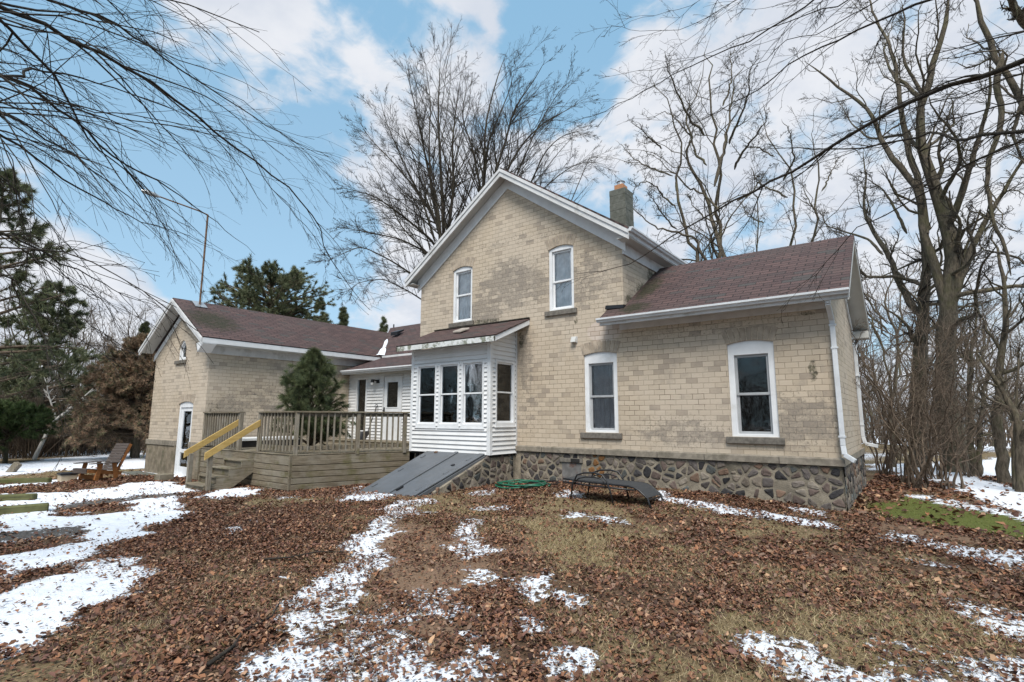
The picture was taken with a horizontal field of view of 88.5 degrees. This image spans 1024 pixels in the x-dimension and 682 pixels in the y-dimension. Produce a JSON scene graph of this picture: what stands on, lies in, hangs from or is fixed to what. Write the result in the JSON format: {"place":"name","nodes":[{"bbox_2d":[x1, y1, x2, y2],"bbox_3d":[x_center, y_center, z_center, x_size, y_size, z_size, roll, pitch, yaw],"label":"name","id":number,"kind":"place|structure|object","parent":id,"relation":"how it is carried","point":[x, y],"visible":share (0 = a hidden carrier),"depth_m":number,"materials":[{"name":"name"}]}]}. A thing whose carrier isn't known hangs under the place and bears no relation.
{"place":"outdoors","nodes":[
{"label":"outdoors","id":0,"kind":"place"},
{"bbox_2d":[232,436,302,446],"bbox_3d":[-7.147,2.920,15.300,0.840,0.250,1.790,-6,-10,37],"label":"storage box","id":1,"kind":"object","parent":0,"point":[249,441],"visible":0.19,"depth_m":14.65,"materials":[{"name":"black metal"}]},
{"bbox_2d":[0,427,1023,681],"bbox_3d":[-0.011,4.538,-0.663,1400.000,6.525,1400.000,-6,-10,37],"label":"ground","id":2,"kind":"structure","parent":0,"point":[36,593],"depth_m":5.06,"materials":[{"name":"white snow"}]},
{"bbox_2d":[6,462,21,471],"bbox_3d":[-15.930,4.158,16.717,0.528,0.625,0.160,1,-8,-3],"label":"leaning post","id":3,"kind":"object","parent":2,"relation":"on","point":[14,466],"visible":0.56,"depth_m":16.67,"materials":[{"name":"brown wood"}]},
{"bbox_2d":[0,493,37,500],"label":"landscape timber","id":4,"kind":"object","parent":2,"relation":"on","point":[14,497],"visible":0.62,"depth_m":10.61,"materials":[{"name":"green wood"}]},
{"bbox_2d":[0,503,48,514],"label":"landscape timber","id":5,"kind":"object","parent":2,"relation":"on","point":[24,508],"visible":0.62,"depth_m":9.04,"materials":[{"name":"green wood"}]},
{"bbox_2d":[0,477,51,483],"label":"landscape timber","id":6,"kind":"object","parent":2,"relation":"on","point":[26,480],"visible":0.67,"depth_m":13.53,"materials":[{"name":"green wood"}]},
{"bbox_2d":[0,331,53,396],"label":"bare tree","id":7,"kind":"object","parent":2,"relation":"on","point":[21,343],"visible":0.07,"depth_m":37.42,"materials":[{"name":"brown plant"}]},
{"bbox_2d":[0,398,79,463],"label":"pine bush","id":8,"kind":"object","parent":2,"relation":"on","point":[21,418],"visible":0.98,"depth_m":21.19,"materials":[{"name":"green plant"}]},
{"bbox_2d":[0,167,87,398],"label":"pine tree","id":9,"kind":"object","parent":2,"relation":"on","point":[25,362],"visible":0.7,"depth_m":19.63,"materials":[{"name":"green plant"}]},
{"bbox_2d":[7,333,86,383],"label":"bare tree","id":10,"kind":"object","parent":2,"relation":"on","point":[65,350],"visible":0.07,"depth_m":47.01,"materials":[{"name":"brown plant"}]},
{"bbox_2d":[3,351,100,397],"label":"distant wood","id":11,"kind":"object","parent":2,"relation":"on","point":[59,378],"depth_m":52.17,"materials":[{"name":"brown plant"}]},
{"bbox_2d":[0,279,114,456],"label":"pine tree","id":12,"kind":"object","parent":2,"relation":"on","point":[52,330],"visible":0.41,"depth_m":25.47,"materials":[{"name":"green plant"}]},
{"bbox_2d":[0,256,114,453],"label":"bare tree","id":13,"kind":"object","parent":2,"relation":"on","point":[7,330],"visible":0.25,"depth_m":27.53,"materials":[{"name":"brown plant"}]},
{"bbox_2d":[57,472,78,481],"bbox_3d":[-11.917,3.663,14.092,0.360,0.270,0.390,-6,-10,37],"label":"lidded box","id":14,"kind":"object","parent":2,"relation":"on","point":[64,476],"visible":0.68,"depth_m":13.98,"materials":[{"name":"beige plastic"}]},
{"bbox_2d":[25,304,111,406],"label":"bare tree","id":15,"kind":"object","parent":2,"relation":"on","point":[81,344],"visible":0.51,"depth_m":29.53,"materials":[{"name":"brown plant"}]},
{"bbox_2d":[32,377,104,459],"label":"birch tree","id":16,"kind":"object","parent":2,"relation":"on","point":[38,450],"visible":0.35,"depth_m":24.24,"materials":[{"name":"grey plant"}]},
{"bbox_2d":[0,380,149,458],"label":"brush","id":17,"kind":"object","parent":2,"relation":"on","point":[19,446],"visible":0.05,"depth_m":25.46,"materials":[{"name":"brown plant"}]},
{"bbox_2d":[24,324,125,391],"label":"bare tree","id":18,"kind":"object","parent":2,"relation":"on","point":[79,340],"visible":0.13,"depth_m":57.65,"materials":[{"name":"brown plant"}]},
{"bbox_2d":[63,333,119,388],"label":"bare tree","id":19,"kind":"object","parent":2,"relation":"on","point":[100,349],"visible":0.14,"depth_m":49.09,"materials":[{"name":"brown plant"}]},
{"bbox_2d":[42,332,156,458],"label":"spruce tree","id":20,"kind":"object","parent":2,"relation":"on","point":[125,392],"visible":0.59,"depth_m":21.90,"materials":[{"name":"brown plant"}]},
{"bbox_2d":[73,443,131,480],"bbox_3d":[-11.152,3.315,14.335,0.739,0.994,1.135,-3,-9,19],"label":"adirondack chair","id":21,"kind":"object","parent":2,"relation":"on","point":[101,470],"visible":0.94,"depth_m":14.38,"materials":[{"name":"brown wood"}]},
{"bbox_2d":[89,334,120,365],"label":"bare tree","id":22,"kind":"object","parent":2,"relation":"on","point":[105,346],"visible":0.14,"depth_m":36.52,"materials":[{"name":"brown plant"}]},
{"bbox_2d":[82,293,162,354],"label":"bare tree","id":23,"kind":"object","parent":2,"relation":"on","point":[122,321],"visible":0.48,"depth_m":38.52,"materials":[{"name":"brown plant"}]},
{"bbox_2d":[116,306,154,354],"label":"bare tree","id":24,"kind":"object","parent":2,"relation":"on","point":[133,324],"visible":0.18,"depth_m":33.55,"materials":[{"name":"brown plant"}]},
{"bbox_2d":[122,471,153,475],"bbox_3d":[-10.881,4.059,15.681,3.000,0.150,0.500,-6,-10,37],"label":"doorstep","id":25,"kind":"object","parent":2,"relation":"on","point":[135,472],"visible":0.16,"depth_m":16.09,"materials":[{"name":"concrete"}]},
{"bbox_2d":[129,321,150,456],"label":"spruce tree","id":26,"kind":"object","parent":2,"relation":"on","point":[147,328],"visible":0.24,"depth_m":24.42,"materials":[{"name":"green plant"}]},
{"bbox_2d":[154,473,173,480],"bbox_3d":[-9.385,3.711,14.172,0.350,0.250,0.350,-6,-10,37],"label":"wood block","id":27,"kind":"object","parent":2,"relation":"on","point":[165,476],"depth_m":14.07,"materials":[{"name":"beige wood"}]},
{"bbox_2d":[0,0,373,473],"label":"overhanging tree","id":28,"kind":"object","parent":2,"relation":"on","point":[5,77],"visible":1,"depth_m":5.55,"materials":[{"name":"brown plant"}]},
{"bbox_2d":[202,253,336,323],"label":"pine tree","id":29,"kind":"object","parent":2,"relation":"on","point":[294,280],"visible":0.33,"depth_m":29.47,"materials":[{"name":"green plant"}]},
{"bbox_2d":[183,411,410,490],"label":"wooden deck","id":30,"kind":"structure","parent":2,"relation":"on","point":[238,463],"depth_m":12.41,"materials":[{"name":"brown wood"}]},
{"bbox_2d":[269,346,360,455],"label":"young pine","id":31,"kind":"object","parent":30,"relation":"on","point":[301,380],"visible":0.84,"depth_m":13.60,"materials":[{"name":"green plant"}]},
{"bbox_2d":[360,404,377,439],"bbox_3d":[-4.687,2.634,17.144,0.520,1.141,0.504,-6,-10,37],"label":"snow shovel","id":32,"kind":"object","parent":30,"relation":"on","point":[366,434],"visible":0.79,"depth_m":17.06,"materials":[{"name":"black metal"}]},
{"bbox_2d":[308,297,327,321],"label":"pine tree","id":33,"kind":"object","parent":2,"relation":"on","point":[322,309],"visible":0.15,"depth_m":38.13,"materials":[{"name":"green plant"}]},
{"bbox_2d":[335,306,349,325],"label":"pine tree","id":34,"kind":"object","parent":2,"relation":"on","point":[343,316],"visible":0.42,"depth_m":42.30,"materials":[{"name":"green plant"}]},
{"bbox_2d":[379,316,388,332],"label":"pine tree","id":35,"kind":"object","parent":2,"relation":"on","point":[384,327],"visible":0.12,"depth_m":44.67,"materials":[{"name":"green plant"}]},
{"bbox_2d":[304,18,502,308],"bbox_3d":[-4.367,-6.453,26.515,11.178,24.209,9.454,-2,-9,13],"label":"maple tree","id":36,"kind":"object","parent":2,"relation":"on","point":[443,198],"visible":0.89,"depth_m":26.84,"materials":[{"name":"brown plant"}]},
{"bbox_2d":[361,451,485,496],"bbox_3d":[-1.928,2.908,11.228,1.870,0.981,2.147,-6,-10,37],"label":"cellar bulkhead","id":37,"kind":"object","parent":2,"relation":"on","point":[426,473],"visible":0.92,"depth_m":11.15,"materials":[{"name":"paint"}]},
{"bbox_2d":[365,451,452,492],"bbox_3d":[-2.202,2.848,11.479,0.797,0.772,2.014,-6,-10,37],"label":"door leaf","id":38,"kind":"structure","parent":37,"relation":"in","point":[425,461],"depth_m":11.50,"materials":[{"name":"paint"}]},
{"bbox_2d":[390,453,476,496],"bbox_3d":[-1.592,2.768,10.993,0.632,0.727,2.060,-6,-10,37],"label":"door leaf","id":39,"kind":"structure","parent":37,"relation":"in","point":[454,461],"depth_m":10.96,"materials":[{"name":"paint"}]},
{"bbox_2d":[138,167,878,510],"bbox_3d":[-0.833,0.159,16.153,19.390,8.450,12.115,-6,-10,37],"label":"farmhouse","id":40,"kind":"object","parent":2,"relation":"on","point":[660,367],"visible":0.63,"depth_m":11.75,"materials":[{"name":"brick"}]},
{"bbox_2d":[143,189,208,304],"bbox_3d":[-10.460,-2.764,16.136,1.810,3.586,0.140,5,-10,-32],"label":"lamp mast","id":41,"kind":"object","parent":40,"relation":"attached to","point":[205,240],"visible":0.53,"depth_m":16.47,"materials":[{"name":"metal"}]},
{"bbox_2d":[174,341,186,364],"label":"window","id":42,"kind":"structure","parent":40,"relation":"in","point":[182,355],"depth_m":16.18,"materials":[{"name":"white paint"}]},
{"bbox_2d":[174,394,194,476],"bbox_3d":[-9.547,2.745,15.364,1.156,2.364,0.132,-6,-10,37],"label":"side door","id":43,"kind":"structure","parent":40,"relation":"in","point":[186,408],"depth_m":15.46,"materials":[{"name":"white paint"}]},
{"bbox_2d":[354,377,367,431],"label":"porch window","id":44,"kind":"structure","parent":40,"relation":"in","point":[361,384],"depth_m":18.04,"materials":[{"name":"glass"}]},
{"bbox_2d":[377,347,385,354],"bbox_3d":[-4.930,0.384,19.741,0.532,0.462,1.027,3,-9,-17],"label":"snow drift","id":45,"kind":"object","parent":40,"relation":"on","point":[382,351],"visible":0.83,"depth_m":19.67,"materials":[{"name":"white snow"}]},
{"bbox_2d":[382,374,403,440],"bbox_3d":[-3.859,2.146,16.972,0.970,2.120,0.120,-6,-10,37],"label":"porch door","id":46,"kind":"structure","parent":40,"relation":"in","point":[392,396],"depth_m":17.00,"materials":[{"name":"paint"}]},
{"bbox_2d":[414,363,436,428],"bbox_3d":[-2.089,1.353,12.932,0.740,1.570,0.110,-6,-10,37],"label":"bay window","id":47,"kind":"structure","parent":40,"relation":"in","point":[426,388],"depth_m":12.96,"materials":[{"name":"glass"}]},
{"bbox_2d":[436,361,459,428],"bbox_3d":[-1.483,1.288,12.478,0.720,1.570,0.110,-6,-10,37],"label":"bay window","id":48,"kind":"structure","parent":40,"relation":"in","point":[448,385],"depth_m":12.50,"materials":[{"name":"glass"}]},
{"bbox_2d":[453,328,469,332],"bbox_3d":[-1.254,-0.267,12.963,0.265,0.182,0.370,6,-10,-36],"label":"snow patch","id":49,"kind":"object","parent":40,"relation":"on","point":[460,330],"visible":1,"depth_m":12.88,"materials":[{"name":"white snow"}]},
{"bbox_2d":[448,257,474,327],"bbox_3d":[-1.291,-1.298,13.997,0.892,1.869,0.205,-6,-10,37],"label":"window","id":50,"kind":"structure","parent":40,"relation":"in","point":[462,299],"depth_m":14.08,"materials":[{"name":"white paint"}]},
{"bbox_2d":[459,359,484,429],"bbox_3d":[-0.886,1.224,12.029,0.740,1.570,0.110,-6,-10,37],"label":"bay window","id":51,"kind":"structure","parent":40,"relation":"in","point":[468,368],"depth_m":12.11,"materials":[{"name":"white paint"}]},
{"bbox_2d":[494,359,515,427],"bbox_3d":[-0.177,1.218,12.146,0.110,1.540,0.770,-6,-10,37],"label":"bay window","id":52,"kind":"structure","parent":40,"relation":"in","point":[504,417],"depth_m":12.18,"materials":[{"name":"glass"}]},
{"bbox_2d":[544,234,576,316],"bbox_3d":[1.154,-1.524,12.154,0.872,1.894,0.205,-6,-10,37],"label":"window","id":53,"kind":"structure","parent":40,"relation":"in","point":[561,266],"depth_m":12.22,"materials":[{"name":"white paint"}]},
{"bbox_2d":[580,340,622,438],"bbox_3d":[1.909,1.024,11.199,0.980,2.070,0.205,-6,-10,37],"label":"window","id":54,"kind":"structure","parent":40,"relation":"in","point":[601,386],"depth_m":11.25,"materials":[{"name":"white paint"}]},
{"bbox_2d":[721,326,784,444],"bbox_3d":[4.300,0.782,9.400,0.975,2.080,0.205,-6,-10,37],"label":"window","id":55,"kind":"structure","parent":40,"relation":"in","point":[754,347],"depth_m":9.41,"materials":[{"name":"white paint"}]},
{"bbox_2d":[0,464,1023,681],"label":"fallen leaves","id":56,"kind":"object","parent":2,"relation":"on","point":[141,544],"visible":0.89,"depth_m":5.00,"materials":[{"name":"brown plant"}]},
{"bbox_2d":[206,602,279,665],"bbox_3d":[-1.966,2.161,3.952,0.095,0.028,1.173,0,-8,0],"label":"fallen stick","id":57,"kind":"object","parent":56,"relation":"on","point":[217,657],"visible":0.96,"depth_m":3.60,"materials":[{"name":"brown wood"}]},
{"bbox_2d":[264,551,337,559],"bbox_3d":[-2.407,2.472,6.086,0.835,0.024,0.151,4,-9,-22],"label":"fallen stick","id":58,"kind":"object","parent":56,"relation":"on","point":[295,555],"visible":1,"depth_m":5.98,"materials":[{"name":"brown wood"}]},
{"bbox_2d":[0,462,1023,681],"bbox_3d":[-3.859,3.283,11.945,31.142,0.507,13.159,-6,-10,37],"label":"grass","id":59,"kind":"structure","parent":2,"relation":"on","point":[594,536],"depth_m":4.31,"materials":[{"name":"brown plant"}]},
{"bbox_2d":[401,26,625,266],"bbox_3d":[-1.107,-6.245,25.870,11.412,23.671,11.398,-6,-10,37],"label":"maple tree","id":60,"kind":"object","parent":2,"relation":"on","point":[516,111],"visible":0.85,"depth_m":26.65,"materials":[{"name":"brown plant"}]},
{"bbox_2d":[495,479,550,488],"bbox_3d":[0.211,2.983,10.986,1.259,0.136,0.932,-6,-10,37],"label":"garden hose","id":61,"kind":"object","parent":2,"relation":"on","point":[509,482],"visible":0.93,"depth_m":10.87,"materials":[{"name":"green rubber"}]},
{"bbox_2d":[527,479,560,484],"bbox_3d":[0.666,2.970,11.059,0.716,0.101,0.695,-6,-10,37],"label":"garden hose","id":62,"kind":"object","parent":2,"relation":"on","point":[546,481],"visible":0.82,"depth_m":10.99,"materials":[{"name":"green rubber"}]},
{"bbox_2d":[562,469,663,508],"bbox_3d":[1.750,2.549,9.169,1.676,0.546,0.650,-6,-10,37],"label":"chaise lounge","id":63,"kind":"object","parent":2,"relation":"on","point":[647,491],"visible":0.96,"depth_m":9.04,"materials":[{"name":"black metal"}]},
{"bbox_2d":[589,15,749,262],"bbox_3d":[6.373,-4.197,21.545,6.342,18.139,4.526,0,-8,0],"label":"locust tree","id":64,"kind":"object","parent":2,"relation":"on","point":[698,250],"visible":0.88,"depth_m":21.84,"materials":[{"name":"brown plant"}]},
{"bbox_2d":[641,50,797,262],"bbox_3d":[7.146,-4.131,22.363,8.120,18.326,9.708,-6,-10,37],"label":"locust tree","id":65,"kind":"object","parent":2,"relation":"on","point":[708,200],"visible":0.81,"depth_m":22.67,"materials":[{"name":"brown plant"}]},
{"bbox_2d":[625,33,870,323],"bbox_3d":[10.166,-5.074,23.186,10.132,20.511,6.324,-1,-8,11],"label":"locust tree","id":66,"kind":"object","parent":2,"relation":"on","point":[717,154],"visible":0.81,"depth_m":23.31,"materials":[{"name":"brown plant"}]},
{"bbox_2d":[723,132,782,253],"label":"locust tree","id":67,"kind":"object","parent":2,"relation":"on","point":[755,223],"visible":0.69,"depth_m":24.40,"materials":[{"name":"brown plant"}]},
{"bbox_2d":[557,0,1023,322],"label":"overhanging tree","id":68,"kind":"object","parent":2,"relation":"on","point":[969,80],"visible":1,"depth_m":5.73,"materials":[{"name":"brown plant"}]},
{"bbox_2d":[742,104,881,245],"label":"locust tree","id":69,"kind":"object","parent":2,"relation":"on","point":[793,203],"visible":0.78,"depth_m":21.40,"materials":[{"name":"brown plant"}]},
{"bbox_2d":[749,86,881,381],"bbox_3d":[12.046,-2.926,20.599,4.783,15.542,6.035,-1,-8,10],"label":"locust tree","id":70,"kind":"object","parent":2,"relation":"on","point":[815,207],"visible":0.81,"depth_m":22.42,"materials":[{"name":"brown plant"}]},
{"bbox_2d":[852,292,887,363],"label":"bare tree","id":71,"kind":"object","parent":2,"relation":"on","point":[872,329],"visible":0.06,"depth_m":33.89,"materials":[{"name":"brown plant"}]},
{"bbox_2d":[862,295,885,352],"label":"bare tree","id":72,"kind":"object","parent":2,"relation":"on","point":[871,329],"visible":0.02,"depth_m":38.40,"materials":[{"name":"brown plant"}]},
{"bbox_2d":[808,208,942,460],"bbox_3d":[18.156,-0.363,25.261,6.450,12.141,7.341,-5,-10,32],"label":"bare tree","id":73,"kind":"object","parent":2,"relation":"on","point":[867,296],"visible":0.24,"depth_m":24.95,"materials":[{"name":"brown plant"}]},
{"bbox_2d":[857,338,899,442],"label":"bare tree","id":74,"kind":"object","parent":2,"relation":"on","point":[871,430],"visible":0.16,"depth_m":35.79,"materials":[{"name":"brown plant"}]},
{"bbox_2d":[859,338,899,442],"bbox_3d":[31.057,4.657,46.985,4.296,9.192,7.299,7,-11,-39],"label":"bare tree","id":75,"kind":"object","parent":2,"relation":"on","point":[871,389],"visible":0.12,"depth_m":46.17,"materials":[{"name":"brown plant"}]},
{"bbox_2d":[852,311,912,443],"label":"bare tree","id":76,"kind":"object","parent":2,"relation":"on","point":[873,354],"visible":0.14,"depth_m":42.59,"materials":[{"name":"brown plant"}]},
{"bbox_2d":[863,308,925,466],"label":"young tree","id":77,"kind":"object","parent":2,"relation":"on","point":[894,461],"visible":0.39,"depth_m":17.14,"materials":[{"name":"brown plant"}]},
{"bbox_2d":[787,0,1023,472],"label":"shade tree","id":78,"kind":"object","parent":2,"relation":"on","point":[948,284],"visible":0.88,"depth_m":16.23,"materials":[{"name":"brown plant"}]},
{"bbox_2d":[880,328,934,423],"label":"bare tree","id":79,"kind":"object","parent":2,"relation":"on","point":[902,362],"visible":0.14,"depth_m":44.49,"materials":[{"name":"brown plant"}]},
{"bbox_2d":[807,139,1009,467],"bbox_3d":[13.361,-2.198,18.601,3.449,13.346,5.791,1,-8,-7],"label":"shade tree","id":80,"kind":"object","parent":2,"relation":"on","point":[897,276],"visible":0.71,"depth_m":17.62,"materials":[{"name":"brown plant"}]},
{"bbox_2d":[881,301,969,369],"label":"bare tree","id":81,"kind":"object","parent":2,"relation":"on","point":[932,333],"visible":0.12,"depth_m":31.32,"materials":[{"name":"brown plant"}]},
{"bbox_2d":[853,333,1002,488],"bbox_3d":[8.419,1.500,11.267,2.489,3.513,3.986,-3,-9,19],"label":"shrub","id":82,"kind":"object","parent":2,"relation":"on","point":[922,473],"visible":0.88,"depth_m":11.03,"materials":[{"name":"brown plant"}]},
{"bbox_2d":[866,279,1000,380],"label":"bare tree","id":83,"kind":"object","parent":2,"relation":"on","point":[936,323],"visible":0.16,"depth_m":35.45,"materials":[{"name":"brown plant"}]},
{"bbox_2d":[847,288,1023,483],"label":"shrub","id":84,"kind":"object","parent":2,"relation":"on","point":[904,478],"visible":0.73,"depth_m":12.26,"materials":[{"name":"brown plant"}]},
{"bbox_2d":[858,272,1015,478],"bbox_3d":[10.813,0.898,14.118,4.037,5.620,4.926,-6,-10,37],"label":"shrub","id":85,"kind":"object","parent":2,"relation":"on","point":[930,471],"visible":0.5,"depth_m":13.41,"materials":[{"name":"brown plant"}]},
{"bbox_2d":[852,273,1023,474],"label":"shrub","id":86,"kind":"object","parent":2,"relation":"on","point":[889,459],"visible":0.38,"depth_m":14.52,"materials":[{"name":"brown plant"}]},
{"bbox_2d":[860,358,1023,446],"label":"distant wood","id":87,"kind":"object","parent":2,"relation":"on","point":[1006,427],"visible":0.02,"depth_m":44.59,"materials":[{"name":"brown plant"}]},
{"bbox_2d":[873,259,1012,405],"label":"bare tree","id":88,"kind":"object","parent":2,"relation":"on","point":[963,329],"visible":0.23,"depth_m":28.65,"materials":[{"name":"brown plant"}]},
{"bbox_2d":[868,346,1023,488],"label":"shrub","id":89,"kind":"object","parent":2,"relation":"on","point":[956,465],"visible":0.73,"depth_m":11.35,"materials":[{"name":"brown plant"}]},
{"bbox_2d":[884,283,1023,450],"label":"bare tree","id":90,"kind":"object","parent":2,"relation":"on","point":[988,345],"visible":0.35,"depth_m":27.30,"materials":[{"name":"brown plant"}]},
{"bbox_2d":[887,360,1023,477],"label":"shrub","id":91,"kind":"object","parent":2,"relation":"on","point":[969,472],"visible":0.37,"depth_m":13.99,"materials":[{"name":"brown plant"}]},
{"bbox_2d":[939,0,1023,307],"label":"locust tree","id":92,"kind":"object","parent":2,"relation":"on","point":[1017,15],"visible":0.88,"depth_m":12.16,"materials":[{"name":"brown plant"}]},
{"bbox_2d":[942,309,1021,476],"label":"young tree","id":93,"kind":"object","parent":2,"relation":"on","point":[979,465],"visible":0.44,"depth_m":14.29,"materials":[{"name":"brown plant"}]},
{"bbox_2d":[961,341,1021,433],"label":"bare tree","id":94,"kind":"object","parent":2,"relation":"on","point":[993,390],"visible":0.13,"depth_m":42.21,"materials":[{"name":"brown plant"}]},
{"bbox_2d":[960,271,1023,445],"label":"bare tree","id":95,"kind":"object","parent":2,"relation":"on","point":[990,308],"visible":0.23,"depth_m":35.97,"materials":[{"name":"brown plant"}]},
{"bbox_2d":[962,331,1023,432],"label":"bare tree","id":96,"kind":"object","parent":2,"relation":"on","point":[1005,367],"visible":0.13,"depth_m":36.68,"materials":[{"name":"brown plant"}]},
{"bbox_2d":[966,306,1023,452],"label":"bare tree","id":97,"kind":"object","parent":2,"relation":"on","point":[1013,392],"visible":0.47,"depth_m":28.93,"materials":[{"name":"brown plant"}]},
{"bbox_2d":[970,232,1023,483],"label":"young tree","id":98,"kind":"object","parent":2,"relation":"on","point":[1002,472],"visible":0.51,"depth_m":13.01,"materials":[{"name":"brown plant"}]},
{"bbox_2d":[976,350,1023,491],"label":"young tree","id":99,"kind":"object","parent":2,"relation":"on","point":[1019,450],"visible":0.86,"depth_m":11.07,"materials":[{"name":"brown plant"}]},
{"bbox_2d":[994,331,1023,489],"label":"young tree","id":100,"kind":"object","parent":2,"relation":"on","point":[1016,404],"visible":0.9,"depth_m":11.70,"materials":[{"name":"brown plant"}]},
{"bbox_2d":[1001,311,1023,347],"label":"bare tree","id":101,"kind":"object","parent":2,"relation":"on","point":[1017,327],"visible":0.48,"depth_m":29.30,"materials":[{"name":"brown plant"}]},
{"bbox_2d":[0,0,1023,426],"label":"sky","id":102,"kind":"structure","parent":0,"point":[339,50],"materials":[{"name":"blue"}]}
]}

